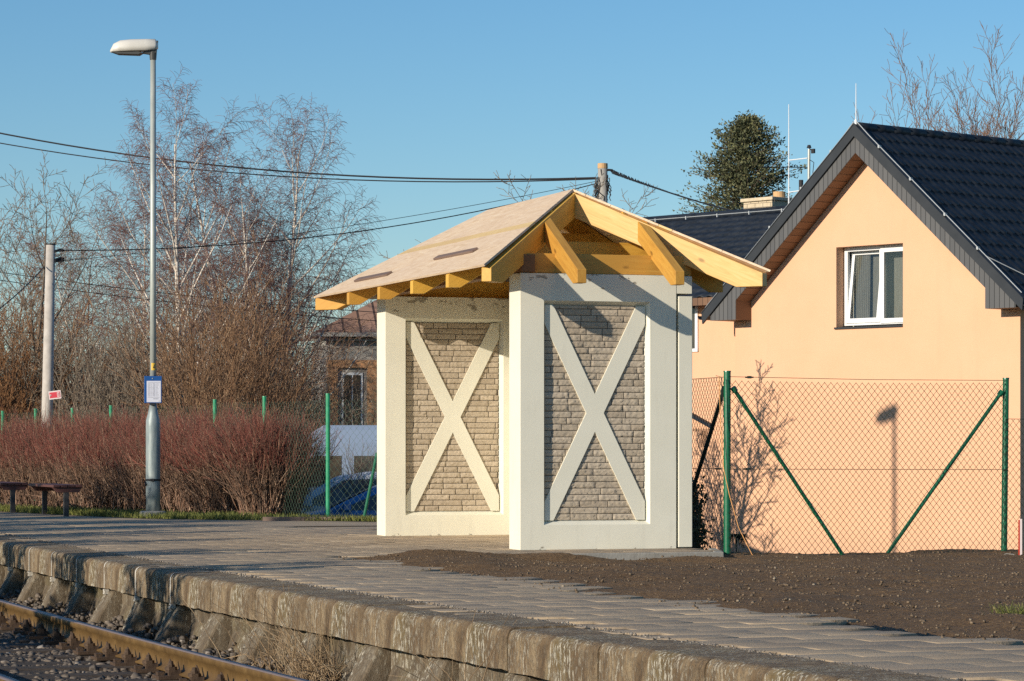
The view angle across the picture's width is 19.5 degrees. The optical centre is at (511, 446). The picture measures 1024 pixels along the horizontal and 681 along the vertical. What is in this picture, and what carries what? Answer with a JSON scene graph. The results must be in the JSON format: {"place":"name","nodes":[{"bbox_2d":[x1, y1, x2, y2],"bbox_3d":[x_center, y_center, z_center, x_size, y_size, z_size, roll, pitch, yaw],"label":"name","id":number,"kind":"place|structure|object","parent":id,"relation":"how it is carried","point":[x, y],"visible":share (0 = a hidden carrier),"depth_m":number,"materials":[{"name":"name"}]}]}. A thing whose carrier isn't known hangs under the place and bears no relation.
{"place":"outdoors","nodes":[
{"label":"outdoors","id":0,"kind":"place"},
{"bbox_2d":[48,390,60,420],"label":"warning sign","id":1,"kind":"object","parent":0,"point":[55,394],"visible":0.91,"depth_m":60.99,"materials":[{"name":"red"}]},
{"bbox_2d":[0,613,230,680],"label":"track bed","id":2,"kind":"object","parent":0,"point":[24,662],"visible":0.07,"depth_m":19.61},
{"bbox_2d":[0,564,6,587],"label":"support block","id":3,"kind":"structure","parent":2,"relation":"on","point":[3,576],"depth_m":31.02,"materials":[{"name":"concrete"}]},
{"bbox_2d":[0,540,40,566],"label":"platform edge slab","id":4,"kind":"structure","parent":3,"relation":"on","point":[4,551],"depth_m":30.33,"materials":[{"name":"concrete"}]},
{"bbox_2d":[0,567,26,595],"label":"support block","id":5,"kind":"structure","parent":2,"relation":"on","point":[14,580],"depth_m":29.84,"materials":[{"name":"concrete"}]},
{"bbox_2d":[8,542,65,570],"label":"platform edge slab","id":6,"kind":"structure","parent":5,"relation":"on","point":[19,557],"depth_m":29.41,"materials":[{"name":"concrete"}]},
{"bbox_2d":[0,638,50,642],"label":"sleeper","id":7,"kind":"object","parent":2,"relation":"on","point":[23,640],"depth_m":22.65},
{"bbox_2d":[17,572,49,602],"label":"support block","id":8,"kind":"structure","parent":2,"relation":"on","point":[34,584],"depth_m":28.65,"materials":[{"name":"concrete"}]},
{"bbox_2d":[27,546,94,575],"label":"platform edge slab","id":9,"kind":"structure","parent":8,"relation":"on","point":[40,560],"depth_m":28.25,"materials":[{"name":"concrete"}]},
{"bbox_2d":[0,642,83,647],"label":"sleeper","id":10,"kind":"object","parent":2,"relation":"on","point":[22,645],"depth_m":22.10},
{"bbox_2d":[0,648,84,652],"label":"sleeper","id":11,"kind":"object","parent":2,"relation":"on","point":[43,650],"depth_m":21.47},
{"bbox_2d":[42,578,73,612],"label":"support block","id":12,"kind":"structure","parent":2,"relation":"on","point":[57,592],"depth_m":27.46,"materials":[{"name":"concrete"}]},
{"bbox_2d":[50,550,120,581],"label":"platform edge slab","id":13,"kind":"structure","parent":12,"relation":"on","point":[63,564],"depth_m":27.06,"materials":[{"name":"concrete"}]},
{"bbox_2d":[0,654,121,659],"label":"sleeper","id":14,"kind":"object","parent":2,"relation":"on","point":[65,656],"depth_m":20.92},
{"bbox_2d":[32,660,121,664],"bbox_3d":[-3.395,1.534,20.320,2.500,0.120,0.250,0,0,-16],"label":"sleeper","id":15,"kind":"object","parent":2,"relation":"on","point":[82,662],"visible":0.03,"depth_m":20.39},
{"bbox_2d":[0,664,160,670],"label":"sleeper","id":16,"kind":"object","parent":2,"relation":"on","point":[75,667],"visible":0.1,"depth_m":19.75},
{"bbox_2d":[63,583,100,620],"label":"support block","id":17,"kind":"structure","parent":2,"relation":"on","point":[84,599],"depth_m":26.30,"materials":[{"name":"concrete"}]},
{"bbox_2d":[75,555,144,587],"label":"platform edge slab","id":18,"kind":"structure","parent":17,"relation":"on","point":[90,570],"depth_m":25.89,"materials":[{"name":"concrete"}]},
{"bbox_2d":[6,671,164,677],"bbox_3d":[-2.979,1.527,19.193,2.500,0.120,0.250,0,0,-19],"label":"sleeper","id":19,"kind":"object","parent":2,"relation":"on","point":[112,674],"visible":0.16,"depth_m":19.23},
{"bbox_2d":[88,589,131,624],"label":"support block","id":20,"kind":"structure","parent":2,"relation":"on","point":[109,606],"depth_m":25.14,"materials":[{"name":"concrete"}]},
{"bbox_2d":[103,560,183,595],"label":"platform edge slab","id":21,"kind":"structure","parent":20,"relation":"on","point":[119,576],"depth_m":24.71,"materials":[{"name":"concrete"}]},
{"bbox_2d":[69,677,188,680],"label":"sleeper","id":22,"kind":"object","parent":2,"relation":"on","point":[144,679],"depth_m":18.72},
{"bbox_2d":[121,597,165,632],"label":"support block","id":23,"kind":"structure","parent":2,"relation":"on","point":[142,613],"depth_m":23.97,"materials":[{"name":"concrete"}]},
{"bbox_2d":[133,565,218,602],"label":"platform edge slab","id":24,"kind":"structure","parent":23,"relation":"on","point":[152,582],"depth_m":23.54,"materials":[{"name":"concrete"}]},
{"bbox_2d":[0,599,309,680],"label":"rail","id":25,"kind":"object","parent":2,"relation":"on","point":[171,661],"visible":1,"depth_m":20.11,"materials":[{"name":"metal"}]},
{"bbox_2d":[154,604,205,645],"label":"support block","id":26,"kind":"structure","parent":2,"relation":"on","point":[177,621],"depth_m":22.79,"materials":[{"name":"concrete"}]},
{"bbox_2d":[168,571,254,611],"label":"platform edge slab","id":27,"kind":"structure","parent":26,"relation":"on","point":[188,588],"depth_m":22.37,"materials":[{"name":"concrete"}]},
{"bbox_2d":[0,584,380,680],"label":"ballast","id":28,"kind":"structure","parent":2,"relation":"on","point":[116,623],"depth_m":21.50,"materials":[{"name":"gravel"}]},
{"bbox_2d":[389,608,517,680],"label":"dry weed","id":29,"kind":"object","parent":28,"relation":"on","point":[452,661],"visible":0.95,"depth_m":16.23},
{"bbox_2d":[194,613,248,659],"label":"support block","id":30,"kind":"structure","parent":2,"relation":"on","point":[218,634],"depth_m":21.61,"materials":[{"name":"concrete"}]},
{"bbox_2d":[210,578,308,619],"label":"platform edge slab","id":31,"kind":"structure","parent":30,"relation":"on","point":[224,592],"depth_m":21.16,"materials":[{"name":"concrete"}]},
{"bbox_2d":[183,588,296,669],"bbox_3d":[-1.792,1.226,20.122,0.700,0.600,1.314,0,0,-18],"label":"dry weed","id":32,"kind":"object","parent":2,"relation":"on","point":[262,655],"visible":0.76,"depth_m":19.94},
{"bbox_2d":[236,622,297,668],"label":"support block","id":33,"kind":"structure","parent":2,"relation":"on","point":[259,631],"depth_m":20.47,"materials":[{"name":"concrete"}]},
{"bbox_2d":[255,586,359,630],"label":"platform edge slab","id":34,"kind":"structure","parent":33,"relation":"on","point":[302,594],"depth_m":19.99,"materials":[{"name":"concrete"}]},
{"bbox_2d":[227,584,350,680],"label":"dry weed","id":35,"kind":"object","parent":2,"relation":"on","point":[311,672],"visible":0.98,"depth_m":18.80,"materials":[{"name":"plant"}]},
{"bbox_2d":[286,632,357,680],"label":"support block","id":36,"kind":"structure","parent":2,"relation":"on","point":[340,658],"depth_m":19.30,"materials":[{"name":"concrete"}]},
{"bbox_2d":[306,594,424,642],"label":"platform edge slab","id":37,"kind":"structure","parent":36,"relation":"on","point":[345,612],"depth_m":18.82,"materials":[{"name":"concrete"}]},
{"bbox_2d":[348,644,422,680],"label":"support block","id":38,"kind":"structure","parent":2,"relation":"on","point":[373,663],"depth_m":18.14,"materials":[{"name":"concrete"}]},
{"bbox_2d":[363,604,479,656],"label":"platform edge slab","id":39,"kind":"structure","parent":38,"relation":"on","point":[397,627],"depth_m":17.69,"materials":[{"name":"concrete"}]},
{"bbox_2d":[420,657,463,680],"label":"support block","id":40,"kind":"structure","parent":2,"relation":"on","point":[442,663],"depth_m":17.02,"materials":[{"name":"concrete"}]},
{"bbox_2d":[430,614,576,670],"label":"platform edge slab","id":41,"kind":"structure","parent":40,"relation":"on","point":[484,633],"depth_m":16.50,"materials":[{"name":"concrete"}]},
{"bbox_2d":[503,673,539,680],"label":"support block","id":42,"kind":"structure","parent":2,"relation":"on","point":[513,677],"depth_m":15.89,"materials":[{"name":"concrete"}]},
{"bbox_2d":[508,627,661,680],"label":"platform edge slab","id":43,"kind":"structure","parent":42,"relation":"on","point":[563,654],"depth_m":15.39,"materials":[{"name":"concrete"}]},
{"bbox_2d":[0,503,376,526],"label":"platform apron","id":44,"kind":"object","parent":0,"point":[35,517],"visible":0.06,"depth_m":38.98,"materials":[{"name":"concrete"}]},
{"bbox_2d":[28,483,81,516],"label":"bench","id":45,"kind":"object","parent":44,"relation":"on","point":[65,489],"visible":0.93,"depth_m":41.81,"materials":[{"name":"wood"}]},
{"bbox_2d":[263,517,355,520],"bbox_3d":[-2.479,1.198,39.300,1.598,0.545,0.100,0,0,0],"label":"edging","id":46,"kind":"object","parent":44,"relation":"on","point":[284,518],"visible":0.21,"depth_m":39.25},
{"bbox_2d":[0,503,376,521],"bbox_3d":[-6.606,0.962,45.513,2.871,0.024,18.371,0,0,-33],"label":"grass verge","id":47,"kind":"object","parent":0,"point":[170,511],"depth_m":41.62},
{"bbox_2d":[0,481,27,512],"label":"bench","id":48,"kind":"object","parent":47,"relation":"on","point":[12,487],"visible":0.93,"depth_m":44.14,"materials":[{"name":"wood"}]},
{"bbox_2d":[110,39,165,516],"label":"lamp post","id":49,"kind":"object","parent":47,"relation":"on","point":[152,381],"visible":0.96,"depth_m":41.05,"materials":[{"name":"metal"}]},
{"bbox_2d":[0,397,369,515],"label":"hedge","id":50,"kind":"object","parent":47,"relation":"on","point":[220,465],"visible":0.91,"depth_m":43.57,"materials":[{"name":"plant"}]},
{"bbox_2d":[0,393,376,516],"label":"boundary fence","id":51,"kind":"object","parent":47,"relation":"on","point":[327,447],"visible":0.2,"depth_m":39.92,"materials":[{"name":"green metal"}]},
{"bbox_2d":[0,280,376,320],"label":"cable","id":52,"kind":"object","parent":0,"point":[193,304],"visible":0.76,"depth_m":71.91,"materials":[{"name":"black plastic"}]},
{"bbox_2d":[0,272,376,312],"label":"cable","id":53,"kind":"object","parent":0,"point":[177,294],"visible":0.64,"depth_m":71.76,"materials":[{"name":"black plastic"}]},
{"bbox_2d":[285,526,376,528],"bbox_3d":[-2.350,0.986,37.700,5.700,0.001,4.400,0,0,0],"label":"platform margin","id":54,"kind":"object","parent":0,"point":[366,527],"visible":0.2,"depth_m":36.42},
{"bbox_2d":[300,300,376,424],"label":"old house","id":55,"kind":"structure","parent":0,"point":[357,314],"depth_m":88.09,"materials":[{"name":"brown paint"}]},
{"bbox_2d":[342,373,362,424],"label":"window","id":56,"kind":"structure","parent":55,"relation":"in","point":[359,378],"depth_m":88.08,"materials":[{"name":"white"}]},
{"bbox_2d":[0,520,1023,680],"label":"platform paving","id":57,"kind":"structure","parent":0,"point":[298,555],"depth_m":20.00,"materials":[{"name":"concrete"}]},
{"bbox_2d":[0,532,965,680],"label":"joint grit","id":58,"kind":"object","parent":57,"relation":"on","point":[483,611],"visible":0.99,"depth_m":18.10,"materials":[{"name":"gravel"}]},
{"bbox_2d":[314,189,770,549],"bbox_3d":[0.119,-0.775,30.651,2.840,3.490,6.195,0,0,-18],"label":"waiting shelter","id":59,"kind":"object","parent":57,"relation":"on","point":[534,373],"visible":1,"depth_m":28.47,"materials":[{"name":"beige paint"}]},
{"bbox_2d":[574,548,723,559],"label":"kerb","id":60,"kind":"structure","parent":57,"relation":"on","point":[629,556],"depth_m":27.27,"materials":[{"name":"concrete"}]},
{"bbox_2d":[0,0,1023,383],"label":"sky","id":61,"kind":"structure","parent":0,"point":[421,88],"materials":[{"name":"blue"}]},
{"bbox_2d":[334,548,1023,642],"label":"soil","id":62,"kind":"structure","parent":0,"point":[931,570],"depth_m":21.34,"materials":[{"name":"soil"}]},
{"bbox_2d":[720,534,748,551],"bbox_3d":[2.200,1.014,29.398,0.322,0.313,0.200,0,0,0],"label":"garden plant","id":63,"kind":"object","parent":62,"relation":"on","point":[739,537],"visible":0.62,"depth_m":29.37,"materials":[{"name":"grey plant"}]},
{"bbox_2d":[719,382,752,554],"bbox_3d":[2.140,0.201,28.384,0.409,1.746,0.053,0,0,31],"label":"slack line","id":64,"kind":"object","parent":62,"relation":"on","point":[723,463],"visible":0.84,"depth_m":28.45,"materials":[{"name":"orange"}]},
{"bbox_2d":[981,601,1023,614],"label":"grass tuft","id":65,"kind":"object","parent":62,"relation":"on","point":[1019,611],"visible":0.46,"depth_m":16.59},
{"bbox_2d":[1018,519,1021,554],"bbox_3d":[4.968,0.947,29.200,0.034,0.480,0.024,0,0,0],"label":"marker stake","id":66,"kind":"object","parent":62,"relation":"on","point":[1020,537],"visible":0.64,"depth_m":29.19,"materials":[{"name":"red paint"}]},
{"bbox_2d":[686,371,1023,554],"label":"chain link fence","id":67,"kind":"object","parent":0,"point":[726,389],"visible":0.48,"depth_m":29.03,"materials":[{"name":"green metal"}]},
{"bbox_2d":[842,625,954,637],"bbox_3d":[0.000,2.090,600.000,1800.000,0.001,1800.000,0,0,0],"label":"ground","id":68,"kind":"structure","parent":0,"point":[883,628],"depth_m":34.13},
{"bbox_2d":[0,283,92,435],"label":"bush","id":69,"kind":"object","parent":68,"relation":"on","point":[8,355],"visible":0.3,"depth_m":69.80,"materials":[{"name":"plant"}]},
{"bbox_2d":[0,270,93,435],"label":"bush","id":70,"kind":"object","parent":68,"relation":"on","point":[12,389],"visible":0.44,"depth_m":69.06,"materials":[{"name":"plant"}]},
{"bbox_2d":[41,243,63,427],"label":"concrete pole","id":71,"kind":"object","parent":68,"relation":"on","point":[48,351],"visible":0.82,"depth_m":63.91,"materials":[{"name":"grey"}]},
{"bbox_2d":[0,188,105,412],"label":"bare tree","id":72,"kind":"object","parent":68,"relation":"on","point":[32,281],"visible":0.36,"depth_m":76.98,"materials":[{"name":"brown plant"}]},
{"bbox_2d":[0,150,117,427],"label":"bare tree","id":73,"kind":"object","parent":68,"relation":"on","point":[42,299],"visible":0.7,"depth_m":69.63,"materials":[{"name":"brown plant"}]},
{"bbox_2d":[0,301,145,413],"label":"bush","id":74,"kind":"object","parent":68,"relation":"on","point":[59,358],"visible":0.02,"depth_m":75.68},
{"bbox_2d":[0,186,166,403],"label":"bare tree","id":75,"kind":"object","parent":68,"relation":"on","point":[5,265],"visible":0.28,"depth_m":85.72,"materials":[{"name":"brown plant"}]},
{"bbox_2d":[0,295,182,423],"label":"bush","id":76,"kind":"object","parent":68,"relation":"on","point":[79,360],"visible":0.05,"depth_m":71.78,"materials":[{"name":"plant"}]},
{"bbox_2d":[0,303,209,432],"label":"bush","id":77,"kind":"object","parent":68,"relation":"on","point":[75,385],"visible":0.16,"depth_m":69.63,"materials":[{"name":"plant"}]},
{"bbox_2d":[0,143,223,417],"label":"birch tree","id":78,"kind":"object","parent":68,"relation":"on","point":[92,296],"visible":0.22,"depth_m":81.89,"materials":[{"name":"brown plant"}]},
{"bbox_2d":[19,287,236,426],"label":"bush","id":79,"kind":"object","parent":68,"relation":"on","point":[124,397],"visible":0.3,"depth_m":67.46,"materials":[{"name":"plant"}]},
{"bbox_2d":[62,62,301,414],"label":"birch tree","id":80,"kind":"object","parent":68,"relation":"on","point":[176,238],"visible":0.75,"depth_m":74.70,"materials":[{"name":"brown plant"}]},
{"bbox_2d":[80,270,286,419],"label":"bush","id":81,"kind":"object","parent":68,"relation":"on","point":[140,339],"visible":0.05,"depth_m":69.60,"materials":[{"name":"plant"}]},
{"bbox_2d":[64,212,350,427],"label":"bush","id":82,"kind":"object","parent":68,"relation":"on","point":[232,376],"visible":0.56,"depth_m":61.88,"materials":[{"name":"plant"}]},
{"bbox_2d":[148,215,299,395],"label":"bare tree","id":83,"kind":"object","parent":68,"relation":"on","point":[207,282],"visible":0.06,"depth_m":94.05,"materials":[{"name":"brown plant"}]},
{"bbox_2d":[70,92,383,424],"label":"birch tree","id":84,"kind":"object","parent":68,"relation":"on","point":[255,224],"visible":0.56,"depth_m":79.45,"materials":[{"name":"brown plant"}]},
{"bbox_2d":[141,250,374,429],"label":"bush","id":85,"kind":"object","parent":68,"relation":"on","point":[278,365],"visible":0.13,"depth_m":65.80,"materials":[{"name":"plant"}]},
{"bbox_2d":[5,566,548,680],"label":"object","id":86,"kind":"object","parent":68,"relation":"on","point":[399,658],"depth_m":19.09,"materials":[{"name":"concrete"}]},
{"bbox_2d":[234,355,376,430],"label":"bush","id":87,"kind":"object","parent":68,"relation":"on","point":[323,407],"visible":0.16,"depth_m":65.68,"materials":[{"name":"plant"}]},
{"bbox_2d":[265,255,366,403],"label":"bare tree","id":88,"kind":"object","parent":68,"relation":"on","point":[344,312],"visible":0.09,"depth_m":98.52,"materials":[{"name":"brown plant"}]},
{"bbox_2d":[293,393,376,427],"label":"bush","id":89,"kind":"object","parent":68,"relation":"on","point":[351,416],"visible":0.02,"depth_m":62.13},
{"bbox_2d":[307,437,376,503],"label":"bush","id":90,"kind":"object","parent":68,"relation":"on","point":[350,467],"visible":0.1,"depth_m":46.14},
{"bbox_2d":[351,170,609,415],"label":"bare tree","id":91,"kind":"object","parent":68,"relation":"on","point":[502,195],"visible":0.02,"depth_m":62.29,"materials":[{"name":"brown plant"}]},
{"bbox_2d":[594,163,611,202],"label":"utility pole","id":92,"kind":"object","parent":68,"relation":"on","point":[603,190],"visible":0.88,"depth_m":71.90,"materials":[{"name":"concrete"}]},
{"bbox_2d":[0,132,594,179],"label":"cable","id":93,"kind":"object","parent":92,"relation":"attached to","point":[310,172],"visible":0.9,"depth_m":75.84,"materials":[{"name":"black plastic"}]},
{"bbox_2d":[0,143,594,181],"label":"cable","id":94,"kind":"object","parent":92,"relation":"attached to","point":[307,177],"visible":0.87,"depth_m":75.98,"materials":[{"name":"black plastic"}]},
{"bbox_2d":[61,183,597,250],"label":"cable","id":95,"kind":"object","parent":92,"relation":"attached to","point":[299,238],"visible":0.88,"depth_m":67.29,"materials":[{"name":"black plastic"}]},
{"bbox_2d":[64,181,594,260],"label":"cable","id":96,"kind":"object","parent":92,"relation":"attached to","point":[326,229],"visible":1,"depth_m":67.75,"materials":[{"name":"black plastic"}]},
{"bbox_2d":[611,169,729,209],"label":"cable","id":97,"kind":"object","parent":92,"relation":"attached to","point":[614,172],"visible":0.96,"depth_m":69.33,"materials":[{"name":"black plastic"}]},
{"bbox_2d":[558,177,658,216],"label":"bare tree","id":98,"kind":"object","parent":68,"relation":"on","point":[623,197],"visible":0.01,"depth_m":70.04,"materials":[{"name":"brown plant"}]},
{"bbox_2d":[684,472,714,549],"bbox_3d":[1.873,0.807,30.996,0.452,1.128,0.476,0,0,31],"label":"shrub","id":99,"kind":"object","parent":68,"relation":"on","point":[700,521],"visible":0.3,"depth_m":30.95,"materials":[{"name":"grey plant"}]},
{"bbox_2d":[673,110,806,213],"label":"conifer tree","id":100,"kind":"object","parent":68,"relation":"on","point":[737,177],"visible":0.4,"depth_m":119.44,"materials":[{"name":"green plant"}]},
{"bbox_2d":[643,102,1023,553],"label":"house","id":101,"kind":"structure","parent":68,"relation":"on","point":[879,251],"depth_m":52.02,"materials":[{"name":"paint"}]},
{"bbox_2d":[692,297,698,351],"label":"wing window frame","id":102,"kind":"structure","parent":101,"relation":"in","point":[695,309],"depth_m":55.66,"materials":[{"name":"white"}]},
{"bbox_2d":[834,244,902,328],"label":"window","id":103,"kind":"structure","parent":101,"relation":"in","point":[873,275],"depth_m":52.29,"materials":[{"name":"white"}]},
{"bbox_2d":[851,20,1023,139],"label":"bare tree","id":104,"kind":"object","parent":68,"relation":"on","point":[976,131],"visible":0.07,"depth_m":92.28,"materials":[{"name":"brown plant"}]},
{"label":"car park","id":105,"kind":"structure","parent":0,"visible":0},
{"bbox_2d":[301,471,376,509],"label":"parked car","id":106,"kind":"object","parent":105,"relation":"on","point":[336,492],"visible":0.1,"depth_m":46.18,"materials":[{"name":"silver metal"}]},
{"bbox_2d":[307,425,376,491],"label":"parked van","id":107,"kind":"object","parent":105,"relation":"on","point":[359,432],"visible":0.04,"depth_m":48.70,"materials":[{"name":"white paint"}]},
{"bbox_2d":[307,485,376,514],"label":"parked car","id":108,"kind":"object","parent":105,"relation":"on","point":[359,503],"visible":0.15,"depth_m":42.86,"materials":[{"name":"blue paint"}]},
{"bbox_3d":[1.669,1.440,11.969,0.503,0.460,1.456,0,0,-22],"label":"support block","id":109,"kind":"object","parent":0,"visible":0},
{"bbox_2d":[837,674,960,680],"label":"platform edge slab","id":110,"kind":"structure","parent":109,"relation":"on","point":[914,677],"depth_m":12.43,"materials":[{"name":"concrete"}]},
{"bbox_3d":[1.218,1.440,13.113,0.488,0.460,1.433,0,0,-22],"label":"support block","id":111,"kind":"object","parent":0,"visible":0},
{"bbox_2d":[706,655,911,680],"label":"platform edge slab","id":112,"kind":"structure","parent":111,"relation":"on","point":[773,668],"depth_m":13.17,"materials":[{"name":"concrete"}]},
{"bbox_3d":[0.756,1.440,14.275,0.492,0.460,1.451,0,0,-21],"label":"support block","id":113,"kind":"object","parent":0,"visible":0},
{"bbox_2d":[599,640,780,680],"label":"platform edge slab","id":114,"kind":"structure","parent":113,"relation":"on","point":[661,660],"depth_m":14.27,"materials":[{"name":"concrete"}]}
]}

